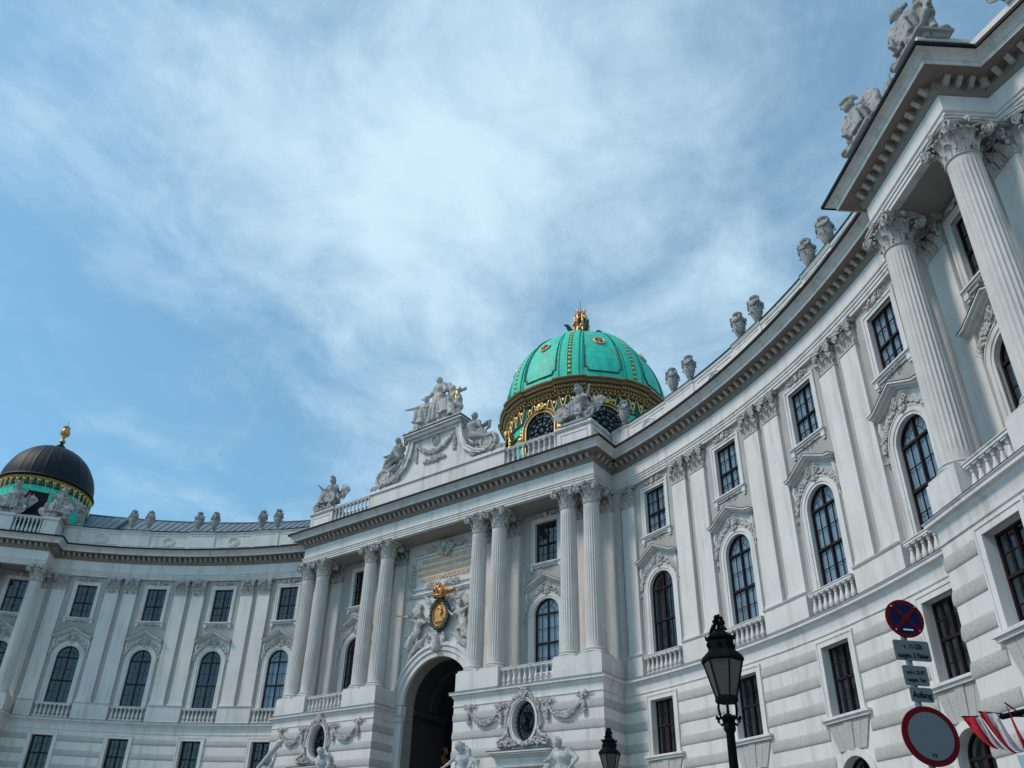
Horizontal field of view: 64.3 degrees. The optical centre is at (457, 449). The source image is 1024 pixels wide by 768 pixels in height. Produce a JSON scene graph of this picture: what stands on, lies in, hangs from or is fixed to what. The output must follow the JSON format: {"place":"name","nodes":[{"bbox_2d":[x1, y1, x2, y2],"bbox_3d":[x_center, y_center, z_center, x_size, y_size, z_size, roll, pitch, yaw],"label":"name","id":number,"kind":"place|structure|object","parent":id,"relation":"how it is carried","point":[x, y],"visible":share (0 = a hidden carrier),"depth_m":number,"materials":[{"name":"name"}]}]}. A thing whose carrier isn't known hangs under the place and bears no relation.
{"place":"outdoors","nodes":[
{"label":"outdoors","id":0,"kind":"place"},
{"bbox_2d":[0,0,1007,521],"label":"sky","id":1,"kind":"structure","parent":0,"point":[240,240],"materials":[{"name":"blue"}]},
{"label":"ground","id":2,"kind":"structure","parent":0,"visible":0},
{"bbox_2d":[256,739,282,767],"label":"statue","id":3,"kind":"object","parent":2,"relation":"on","point":[268,760],"visible":1,"depth_m":56.53,"materials":[{"name":"stone"}]},
{"bbox_2d":[304,747,330,767],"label":"statue","id":4,"kind":"object","parent":2,"relation":"on","point":[321,760],"visible":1,"depth_m":53.33,"materials":[{"name":"stone"}]},
{"bbox_2d":[441,741,479,767],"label":"statue","id":5,"kind":"object","parent":2,"relation":"on","point":[461,759],"visible":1,"depth_m":46.44,"materials":[{"name":"stone"}]},
{"bbox_2d":[0,0,1023,767],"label":"palace","id":6,"kind":"structure","parent":2,"relation":"on","point":[808,476],"depth_m":45.86,"materials":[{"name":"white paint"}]},
{"bbox_2d":[0,620,13,666],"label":"window","id":7,"kind":"structure","parent":6,"relation":"in","point":[6,629],"depth_m":69.13,"materials":[{"name":"stone"}]},
{"bbox_2d":[0,572,29,615],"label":"window","id":8,"kind":"structure","parent":6,"relation":"in","point":[16,590],"depth_m":71.38,"materials":[{"name":"stone"}]},
{"bbox_2d":[0,480,37,513],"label":"statue","id":9,"kind":"object","parent":6,"relation":"on","point":[14,501],"visible":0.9,"depth_m":72.97,"materials":[{"name":"stone"}]},
{"bbox_2d":[17,730,57,767],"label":"window","id":10,"kind":"structure","parent":6,"relation":"in","point":[39,755],"depth_m":65.28,"materials":[{"name":"white paint"}]},
{"bbox_2d":[38,486,83,524],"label":"statue","id":11,"kind":"object","parent":6,"relation":"on","point":[62,506],"visible":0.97,"depth_m":73.17,"materials":[{"name":"stone"}]},
{"bbox_2d":[37,626,92,702],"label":"window","id":12,"kind":"structure","parent":6,"relation":"in","point":[64,677],"depth_m":69.20,"materials":[{"name":"stone"}]},
{"bbox_2d":[62,577,101,624],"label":"window","id":13,"kind":"structure","parent":6,"relation":"in","point":[85,603],"depth_m":71.92,"materials":[{"name":"stone"}]},
{"bbox_2d":[77,506,88,525],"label":"urn","id":14,"kind":"object","parent":6,"relation":"on","point":[82,514],"visible":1,"depth_m":74.85,"materials":[{"name":"stone"}]},
{"bbox_2d":[97,734,132,767],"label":"window","id":15,"kind":"structure","parent":6,"relation":"in","point":[118,750],"depth_m":65.18,"materials":[{"name":"white paint"}]},
{"bbox_2d":[128,509,138,528],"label":"urn","id":16,"kind":"object","parent":6,"relation":"on","point":[133,518],"visible":1,"depth_m":75.09,"materials":[{"name":"stone"}]},
{"bbox_2d":[113,630,163,707],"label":"window","id":17,"kind":"structure","parent":6,"relation":"in","point":[141,668],"depth_m":68.93,"materials":[{"name":"stone"}]},
{"bbox_2d":[144,510,155,529],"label":"urn","id":18,"kind":"object","parent":6,"relation":"on","point":[150,518],"visible":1,"depth_m":75.07,"materials":[{"name":"stone"}]},
{"bbox_2d":[134,581,170,627],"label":"window","id":19,"kind":"structure","parent":6,"relation":"in","point":[157,602],"depth_m":71.56,"materials":[{"name":"stone"}]},
{"bbox_2d":[172,737,204,767],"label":"window","id":20,"kind":"structure","parent":6,"relation":"in","point":[191,756],"depth_m":64.41,"materials":[{"name":"white paint"}]},
{"bbox_2d":[194,512,204,530],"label":"urn","id":21,"kind":"object","parent":6,"relation":"on","point":[199,519],"visible":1,"depth_m":74.72,"materials":[{"name":"stone"}]},
{"bbox_2d":[185,631,231,708],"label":"window","id":22,"kind":"structure","parent":6,"relation":"in","point":[209,685],"depth_m":68.10,"materials":[{"name":"stone"}]},
{"bbox_2d":[210,511,220,530],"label":"urn","id":23,"kind":"object","parent":6,"relation":"on","point":[215,520],"visible":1,"depth_m":74.53,"materials":[{"name":"stone"}]},
{"bbox_2d":[203,581,237,628],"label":"window","id":24,"kind":"structure","parent":6,"relation":"in","point":[223,608],"depth_m":70.77,"materials":[{"name":"stone"}]},
{"bbox_2d":[243,737,269,767],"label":"window","id":25,"kind":"structure","parent":6,"relation":"in","point":[261,749],"depth_m":62.99,"materials":[{"name":"white paint"}]},
{"bbox_2d":[257,510,267,529],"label":"urn","id":26,"kind":"object","parent":6,"relation":"on","point":[263,517],"visible":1,"depth_m":73.63,"materials":[{"name":"stone"}]},
{"bbox_2d":[255,629,293,707],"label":"window","id":27,"kind":"structure","parent":6,"relation":"in","point":[278,666],"depth_m":66.39,"materials":[{"name":"stone"}]},
{"bbox_2d":[273,509,283,528],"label":"urn","id":28,"kind":"object","parent":6,"relation":"on","point":[278,516],"visible":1,"depth_m":73.25,"materials":[{"name":"stone"}]},
{"bbox_2d":[270,579,301,627],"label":"window","id":29,"kind":"structure","parent":6,"relation":"in","point":[289,605],"depth_m":69.27,"materials":[{"name":"stone"}]},
{"bbox_2d":[277,713,364,765],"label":"ornament","id":30,"kind":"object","parent":6,"relation":"in","point":[322,738],"depth_m":57.24,"materials":[{"name":"stone"}]},
{"bbox_2d":[313,475,350,512],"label":"statue","id":31,"kind":"object","parent":6,"relation":"on","point":[332,494],"visible":0.88,"depth_m":68.80,"materials":[{"name":"stone"}]},
{"bbox_2d":[336,615,358,702],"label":"window","id":32,"kind":"structure","parent":6,"relation":"in","point":[349,628],"depth_m":62.69,"materials":[{"name":"stone"}]},
{"bbox_2d":[346,562,364,614],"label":"window","id":33,"kind":"structure","parent":6,"relation":"in","point":[350,608],"depth_m":65.10,"materials":[{"name":"stone"}]},
{"bbox_2d":[380,434,407,474],"bbox_3d":[-5.140,0.569,65.332,3.378,2.828,1.179,-34,-44,25],"label":"statue","id":34,"kind":"object","parent":6,"relation":"on","point":[394,459],"visible":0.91,"depth_m":64.80,"materials":[{"name":"stone"}]},
{"bbox_2d":[405,377,469,432],"bbox_3d":[-1.666,-3.731,64.203,6.019,4.846,2.179,-20,-36,35],"label":"statue","id":35,"kind":"object","parent":6,"relation":"on","point":[441,406],"visible":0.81,"depth_m":63.60,"materials":[{"name":"stone"}]},
{"bbox_2d":[462,412,491,447],"bbox_3d":[1.619,-1.519,60.151,3.383,2.820,1.140,-6,-28,42],"label":"statue","id":36,"kind":"object","parent":6,"relation":"on","point":[476,429],"visible":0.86,"depth_m":60.03,"materials":[{"name":"stone"}]},
{"bbox_2d":[461,686,592,748],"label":"oval window","id":37,"kind":"structure","parent":6,"relation":"in","point":[528,724],"depth_m":47.03,"materials":[{"name":"stone"}]},
{"bbox_2d":[521,572,560,675],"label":"window","id":38,"kind":"structure","parent":6,"relation":"in","point":[548,614],"depth_m":52.03,"materials":[{"name":"stone"}]},
{"bbox_2d":[529,510,559,573],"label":"window","id":39,"kind":"structure","parent":6,"relation":"in","point":[549,535],"depth_m":54.88,"materials":[{"name":"stone"}]},
{"bbox_2d":[553,384,605,427],"bbox_3d":[8.336,-3.031,55.227,3.447,3.505,1.872,-20,-36,35],"label":"statue","id":40,"kind":"object","parent":6,"relation":"on","point":[580,407],"visible":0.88,"depth_m":54.75,"materials":[{"name":"stone"}]},
{"bbox_2d":[617,400,630,424],"bbox_3d":[11.300,-2.410,54.941,0.920,2.166,0.907,-2,-30,9],"label":"urn","id":41,"kind":"object","parent":6,"relation":"on","point":[624,410],"visible":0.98,"depth_m":54.73,"materials":[{"name":"stone"}]},
{"bbox_2d":[640,474,671,546],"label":"window","id":42,"kind":"structure","parent":6,"relation":"in","point":[657,499],"depth_m":49.44,"materials":[{"name":"stone"}]},
{"bbox_2d":[634,543,682,654],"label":"window","id":43,"kind":"structure","parent":6,"relation":"in","point":[656,558],"depth_m":47.05,"materials":[{"name":"stone"}]},
{"bbox_2d":[644,688,685,767],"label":"window","id":44,"kind":"structure","parent":6,"relation":"in","point":[672,756],"depth_m":42.99,"materials":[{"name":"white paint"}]},
{"bbox_2d":[665,367,680,391],"bbox_3d":[13.616,-4.278,51.361,0.920,2.166,0.907,0,-29,7],"label":"urn","id":45,"kind":"object","parent":6,"relation":"on","point":[672,376],"visible":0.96,"depth_m":51.16,"materials":[{"name":"stone"}]},
{"bbox_2d":[681,355,696,380],"bbox_3d":[14.303,-4.936,50.112,0.920,2.166,0.907,-8,-31,20],"label":"urn","id":46,"kind":"object","parent":6,"relation":"on","point":[688,365],"visible":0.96,"depth_m":49.89,"materials":[{"name":"stone"}]},
{"bbox_2d":[709,429,746,509],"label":"window","id":47,"kind":"structure","parent":6,"relation":"in","point":[733,483],"depth_m":44.52,"materials":[{"name":"stone"}]},
{"bbox_2d":[706,505,764,627],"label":"window","id":48,"kind":"structure","parent":6,"relation":"in","point":[731,521],"depth_m":41.73,"materials":[{"name":"stone"}]},
{"bbox_2d":[729,311,746,338],"bbox_3d":[16.052,-6.964,46.304,0.920,2.166,0.907,-13,-33,27],"label":"urn","id":49,"kind":"object","parent":6,"relation":"on","point":[738,321],"visible":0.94,"depth_m":46.09,"materials":[{"name":"stone"}]},
{"bbox_2d":[730,664,773,767],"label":"window","id":50,"kind":"structure","parent":6,"relation":"in","point":[753,751],"depth_m":37.61,"materials":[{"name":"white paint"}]},
{"bbox_2d":[746,295,764,321],"bbox_3d":[16.543,-7.670,44.991,0.920,2.166,0.907,-10,-32,23],"label":"urn","id":51,"kind":"object","parent":6,"relation":"on","point":[755,306],"visible":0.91,"depth_m":44.78,"materials":[{"name":"stone"}]},
{"bbox_2d":[783,369,826,460],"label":"window","id":52,"kind":"structure","parent":6,"relation":"in","point":[809,421],"depth_m":39.32,"materials":[{"name":"stone"}]},
{"bbox_2d":[796,237,816,265],"bbox_3d":[17.693,-9.821,41.026,0.920,2.166,0.907,-15,-34,29],"label":"urn","id":53,"kind":"object","parent":6,"relation":"on","point":[806,249],"visible":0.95,"depth_m":40.82,"materials":[{"name":"stone"}]},
{"bbox_2d":[784,451,853,590],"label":"window","id":54,"kind":"structure","parent":6,"relation":"in","point":[811,470],"depth_m":36.54,"materials":[{"name":"stone"}]},
{"bbox_2d":[814,215,835,244],"bbox_3d":[17.977,-10.562,39.671,0.920,2.166,0.907,-9,-31,21],"label":"urn","id":55,"kind":"object","parent":6,"relation":"on","point":[824,225],"visible":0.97,"depth_m":39.46,"materials":[{"name":"stone"}]},
{"bbox_2d":[814,628,872,752],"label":"window","id":56,"kind":"structure","parent":6,"relation":"in","point":[849,730],"depth_m":32.69,"materials":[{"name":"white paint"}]},
{"bbox_2d":[838,748,877,767],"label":"window","id":57,"kind":"structure","parent":6,"relation":"in","point":[867,760],"depth_m":31.31,"materials":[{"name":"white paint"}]},
{"bbox_2d":[838,73,891,158],"bbox_3d":[17.011,-14.181,34.079,1.881,3.281,2.808,3,-29,0],"label":"statue","id":58,"kind":"object","parent":6,"relation":"on","point":[858,117],"visible":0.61,"depth_m":33.78,"materials":[{"name":"stone"}]},
{"bbox_2d":[860,285,911,392],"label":"window","id":59,"kind":"structure","parent":6,"relation":"in","point":[891,340],"depth_m":33.98,"materials":[{"name":"stone"}]},
{"bbox_2d":[867,374,939,537],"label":"window","id":60,"kind":"structure","parent":6,"relation":"in","point":[899,399],"depth_m":31.54,"materials":[{"name":"stone"}]},
{"bbox_2d":[887,0,954,72],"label":"statue","id":61,"kind":"object","parent":6,"relation":"on","point":[915,20],"visible":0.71,"depth_m":30.15,"materials":[{"name":"stone"}]},
{"bbox_2d":[913,579,980,724],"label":"window","id":62,"kind":"structure","parent":6,"relation":"in","point":[958,696],"depth_m":27.67,"materials":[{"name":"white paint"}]},
{"bbox_2d":[942,194,982,303],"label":"window","id":63,"kind":"structure","parent":6,"relation":"in","point":[969,285],"depth_m":29.45,"materials":[{"name":"stone"}]},
{"bbox_2d":[953,720,997,767],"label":"window","id":64,"kind":"structure","parent":6,"relation":"in","point":[984,758],"depth_m":26.36,"materials":[{"name":"white paint"}]},
{"bbox_2d":[956,285,1021,420],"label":"window","id":65,"kind":"structure","parent":6,"relation":"in","point":[980,319],"depth_m":27.40,"materials":[{"name":"stone"}]},
{"bbox_2d":[961,702,1023,767],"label":"flag","id":66,"kind":"object","parent":6,"relation":"attached to","point":[992,720],"visible":1,"depth_m":6.10,"materials":[{"name":"red fabric"}]},
{"bbox_2d":[986,0,1004,3],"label":"statue","id":67,"kind":"object","parent":6,"relation":"on","point":[990,1],"visible":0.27,"depth_m":28.57,"materials":[{"name":"stone"}]},
{"bbox_2d":[971,495,1023,676],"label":"window","id":68,"kind":"structure","parent":6,"relation":"in","point":[1012,636],"depth_m":22.80,"materials":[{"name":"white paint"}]},
{"bbox_2d":[543,736,578,767],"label":"statue","id":69,"kind":"object","parent":2,"relation":"on","point":[560,755],"visible":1,"depth_m":42.30,"materials":[{"name":"stone"}]},
{"bbox_2d":[598,728,620,767],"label":"street lamp","id":70,"kind":"object","parent":2,"relation":"on","point":[609,753],"visible":1,"depth_m":21.35,"materials":[{"name":"black metal"}]},
{"bbox_2d":[701,614,743,767],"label":"street lamp","id":71,"kind":"object","parent":2,"relation":"on","point":[722,660],"visible":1,"depth_m":11.22,"materials":[{"name":"black metal"}]},
{"bbox_2d":[885,600,959,767],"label":"sign post","id":72,"kind":"object","parent":2,"relation":"on","point":[930,736],"visible":1,"depth_m":8.12,"materials":[{"name":"grey"}]}
]}

